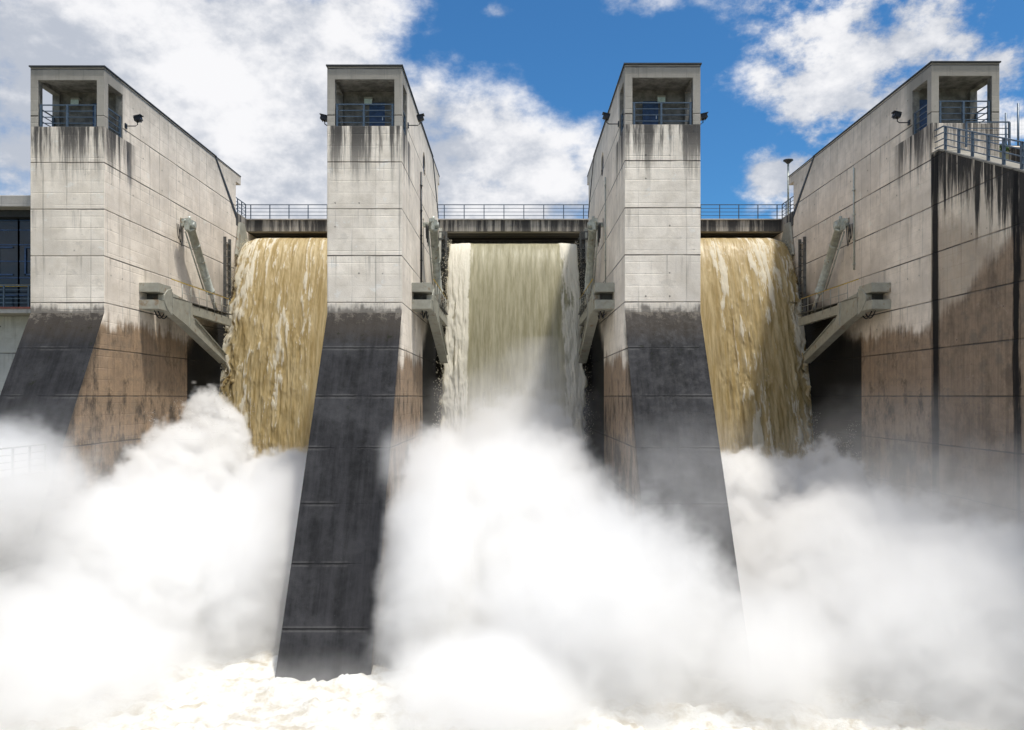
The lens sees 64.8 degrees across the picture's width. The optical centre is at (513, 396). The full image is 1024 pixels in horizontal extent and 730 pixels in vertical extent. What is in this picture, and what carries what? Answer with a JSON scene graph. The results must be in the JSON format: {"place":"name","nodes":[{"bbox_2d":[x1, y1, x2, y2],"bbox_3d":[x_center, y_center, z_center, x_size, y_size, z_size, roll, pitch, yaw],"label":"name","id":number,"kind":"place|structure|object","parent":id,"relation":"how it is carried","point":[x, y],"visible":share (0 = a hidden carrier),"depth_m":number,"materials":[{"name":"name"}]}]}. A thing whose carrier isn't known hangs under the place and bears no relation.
{"place":"outdoors","nodes":[
{"label":"outdoors","id":0,"kind":"place"},
{"bbox_2d":[213,238,326,518],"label":"waterfall","id":1,"kind":"structure","parent":0,"point":[273,342],"depth_m":52.92,"materials":[{"name":"beige liquid"}]},
{"bbox_2d":[149,385,858,487],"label":"spray droplets","id":2,"kind":"object","parent":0,"point":[454,434],"visible":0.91,"depth_m":45.33,"materials":[{"name":"white liquid"}]},
{"bbox_2d":[0,427,1023,729],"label":"foaming water","id":3,"kind":"structure","parent":0,"point":[506,613],"depth_m":32.32,"materials":[{"name":"white liquid"}]},
{"bbox_2d":[0,0,1023,218],"label":"sky","id":4,"kind":"structure","parent":0,"point":[513,96],"materials":[{"name":"white"}]},
{"bbox_2d":[432,240,595,550],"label":"waterfall","id":5,"kind":"structure","parent":0,"point":[513,332],"depth_m":53.27,"materials":[{"name":"white liquid"}]},
{"bbox_2d":[700,238,817,519],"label":"waterfall","id":6,"kind":"structure","parent":0,"point":[753,331],"depth_m":52.85,"materials":[{"name":"beige liquid"}]},
{"bbox_2d":[999,151,1008,159],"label":"bank","id":7,"kind":"structure","parent":0,"point":[1000,155],"depth_m":41.00,"materials":[{"name":"soil"}]},
{"bbox_2d":[999,143,1008,150],"bbox_3d":[25.345,-12.689,41.788,1.204,0.771,1.003,0,0,0],"label":"bush","id":8,"kind":"object","parent":7,"relation":"on","point":[1000,148],"visible":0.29,"depth_m":41.58,"materials":[{"name":"green plant"}]},
{"bbox_2d":[1002,103,1018,145],"bbox_3d":[30.198,-14.550,46.000,6.003,4.300,0.120,0,0,0],"label":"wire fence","id":9,"kind":"object","parent":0,"point":[1017,124],"visible":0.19,"depth_m":45.96,"materials":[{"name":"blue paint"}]},
{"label":"river bed","id":10,"kind":"structure","parent":0,"visible":0},
{"bbox_2d":[0,195,30,393],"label":"power house","id":11,"kind":"structure","parent":10,"relation":"on","point":[15,261],"depth_m":41.37,"materials":[{"name":"concrete"}]},
{"bbox_2d":[0,220,17,306],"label":"window frame","id":12,"kind":"structure","parent":11,"relation":"in","point":[8,228],"depth_m":41.44,"materials":[{"name":"blue paint"}]},
{"bbox_2d":[18,219,30,306],"bbox_3d":[-24.755,-6.740,41.435,1.410,4.680,0.130,0,0,0],"label":"window frame","id":13,"kind":"structure","parent":11,"relation":"in","point":[24,226],"depth_m":41.44,"materials":[{"name":"blue paint"}]},
{"bbox_2d":[0,444,53,638],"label":"river wall","id":14,"kind":"structure","parent":10,"relation":"on","point":[22,495],"depth_m":31.42,"materials":[{"name":"concrete"}]},
{"bbox_2d":[0,65,256,667],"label":"dam pier","id":15,"kind":"structure","parent":10,"relation":"on","point":[126,178],"depth_m":38.49,"materials":[{"name":"concrete"}]},
{"bbox_2d":[139,279,231,362],"bbox_3d":[-18.748,-4.196,46.950,1.077,4.201,10.900,0,0,0],"label":"gate bracket","id":16,"kind":"object","parent":15,"relation":"attached to","point":[179,311],"visible":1,"depth_m":45.35,"materials":[{"name":"grey paint"}]},
{"bbox_2d":[177,216,218,313],"bbox_3d":[-18.832,-7.729,48.161,0.964,5.242,5.346,0,0,0],"label":"hydraulic hoist","id":17,"kind":"object","parent":15,"relation":"attached to","point":[188,225],"visible":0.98,"depth_m":47.50,"materials":[{"name":"paint"}]},
{"bbox_2d":[223,237,230,316],"bbox_3d":[-19.200,-7.800,54.050,0.180,5.600,1.000,0,0,0],"label":"gate guide","id":18,"kind":"object","parent":15,"relation":"attached to","point":[225,270],"visible":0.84,"depth_m":53.55,"materials":[{"name":"metal"}]},
{"bbox_2d":[235,222,247,256],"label":"spillway gate","id":19,"kind":"structure","parent":15,"relation":"attached to","point":[241,235],"depth_m":56.28,"materials":[{"name":"metal"}]},
{"bbox_2d":[275,64,445,681],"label":"dam pier","id":20,"kind":"structure","parent":10,"relation":"on","point":[373,460],"depth_m":37.27,"materials":[{"name":"concrete"}]},
{"bbox_2d":[369,103,384,125],"bbox_3d":[-6.750,-13.500,39.820,0.760,1.960,0.160,0,0,0],"label":"door","id":21,"kind":"structure","parent":20,"relation":"in","point":[371,107],"depth_m":39.80,"materials":[{"name":"blue paint"}]},
{"bbox_2d":[420,172,422,282],"bbox_3d":[-5.195,-9.250,45.300,0.130,6.700,0.180,0,0,0],"label":"conduit","id":22,"kind":"object","parent":20,"relation":"attached to","point":[421,210],"depth_m":45.26,"materials":[{"name":"black metal"}]},
{"bbox_2d":[412,279,447,362],"bbox_3d":[-4.718,-4.196,46.950,1.077,4.201,10.900,0,0,0],"label":"gate bracket","id":23,"kind":"object","parent":20,"relation":"attached to","point":[425,300],"visible":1,"depth_m":43.84,"materials":[{"name":"grey paint"}]},
{"bbox_2d":[423,216,442,303],"bbox_3d":[-4.802,-7.729,48.161,0.964,5.242,5.346,0,0,0],"label":"hydraulic hoist","id":24,"kind":"object","parent":20,"relation":"attached to","point":[432,225],"visible":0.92,"depth_m":47.49,"materials":[{"name":"paint"}]},
{"bbox_2d":[435,231,448,308],"bbox_3d":[-4.900,-8.250,55.025,0.720,6.500,2.950,0,0,0],"label":"gate guide","id":25,"kind":"object","parent":20,"relation":"attached to","point":[444,248],"visible":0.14,"depth_m":56.02,"materials":[{"name":"metal"}]},
{"bbox_2d":[439,228,587,329],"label":"spillway gate","id":26,"kind":"structure","parent":25,"relation":"attached to","point":[440,245],"depth_m":56.17,"materials":[{"name":"metal"}]},
{"bbox_2d":[441,334,584,504],"bbox_3d":[0.050,3.750,61.250,38.500,16.500,5.500,0,0,0],"label":"weir","id":27,"kind":"object","parent":10,"relation":"on","point":[442,367],"depth_m":58.50,"materials":[{"name":"concrete"}]},
{"bbox_2d":[581,63,752,681],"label":"dam pier","id":28,"kind":"structure","parent":10,"relation":"on","point":[660,540],"depth_m":37.45,"materials":[{"name":"concrete"}]},
{"bbox_2d":[236,196,793,249],"bbox_3d":[0.000,-12.318,59.460,46.400,3.235,7.080,0,0,0],"label":"footbridge","id":29,"kind":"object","parent":28,"relation":"on","point":[514,231],"visible":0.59,"depth_m":58.50,"materials":[{"name":"concrete"}]},
{"bbox_2d":[783,158,792,214],"bbox_3d":[19.750,-14.945,58.100,0.720,4.170,0.720,0,0,0],"label":"lamp post","id":30,"kind":"object","parent":29,"relation":"on","point":[788,161],"visible":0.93,"depth_m":58.03,"materials":[{"name":"metal"}]},
{"bbox_2d":[578,231,589,315],"bbox_3d":[4.820,-8.250,55.025,0.720,6.500,2.950,0,0,0],"label":"gate guide","id":31,"kind":"object","parent":28,"relation":"attached to","point":[582,239],"visible":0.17,"depth_m":56.20,"materials":[{"name":"metal"}]},
{"bbox_2d":[584,216,603,304],"bbox_3d":[4.722,-7.729,48.161,0.964,5.242,5.346,0,0,0],"label":"hydraulic hoist","id":32,"kind":"object","parent":28,"relation":"attached to","point":[594,226],"visible":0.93,"depth_m":47.34,"materials":[{"name":"paint"}]},
{"bbox_2d":[578,279,614,362],"bbox_3d":[4.638,-4.196,46.950,1.077,4.201,10.900,0,0,0],"label":"gate bracket","id":33,"kind":"object","parent":28,"relation":"attached to","point":[600,300],"visible":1,"depth_m":44.03,"materials":[{"name":"grey paint"}]},
{"bbox_2d":[604,177,605,282],"bbox_3d":[5.130,-9.100,45.300,0.100,6.400,0.150,0,0,0],"label":"conduit","id":34,"kind":"object","parent":28,"relation":"attached to","point":[605,229],"depth_m":45.27,"materials":[{"name":"metal"}]},
{"bbox_2d":[643,101,657,124],"bbox_3d":[6.700,-13.500,39.620,0.760,1.960,0.160,0,0,0],"label":"door","id":35,"kind":"structure","parent":28,"relation":"in","point":[645,111],"depth_m":39.60,"materials":[{"name":"blue paint"}]},
{"bbox_2d":[772,61,1000,566],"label":"dam pier","id":36,"kind":"structure","parent":10,"relation":"on","point":[870,381],"depth_m":42.24,"materials":[{"name":"concrete"}]},
{"bbox_2d":[781,222,793,256],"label":"spillway gate","id":37,"kind":"structure","parent":36,"relation":"attached to","point":[787,235],"depth_m":56.36,"materials":[{"name":"metal"}]},
{"bbox_2d":[798,237,805,316],"bbox_3d":[19.310,-7.800,54.050,0.180,5.600,1.000,0,0,0],"label":"gate guide","id":38,"kind":"object","parent":36,"relation":"attached to","point":[803,270],"visible":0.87,"depth_m":53.55,"materials":[{"name":"metal"}]},
{"bbox_2d":[811,216,852,313],"bbox_3d":[18.942,-7.729,48.161,0.964,5.242,5.346,0,0,0],"label":"hydraulic hoist","id":39,"kind":"object","parent":36,"relation":"attached to","point":[841,224],"visible":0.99,"depth_m":47.52,"materials":[{"name":"paint"}]},
{"bbox_2d":[797,279,890,362],"bbox_3d":[18.858,-4.196,46.950,1.077,4.201,10.900,0,0,0],"label":"gate bracket","id":40,"kind":"object","parent":36,"relation":"attached to","point":[854,308],"visible":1,"depth_m":45.32,"materials":[{"name":"grey paint"}]},
{"bbox_2d":[852,168,855,269],"bbox_3d":[19.335,-10.100,45.900,0.130,5.800,0.180,0,0,0],"label":"conduit","id":41,"kind":"object","parent":36,"relation":"attached to","point":[853,215],"depth_m":45.86,"materials":[{"name":"metal"}]},
{"bbox_2d":[920,100,926,129],"bbox_3d":[20.150,-13.500,39.443,0.760,1.960,0.115,0,0,0],"label":"door","id":42,"kind":"structure","parent":36,"relation":"in","point":[922,102],"depth_m":39.39,"materials":[{"name":"blue paint"}]},
{"bbox_2d":[930,121,1023,671],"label":"abutment wall","id":43,"kind":"structure","parent":10,"relation":"on","point":[977,380],"depth_m":33.56,"materials":[{"name":"concrete"}]}
]}

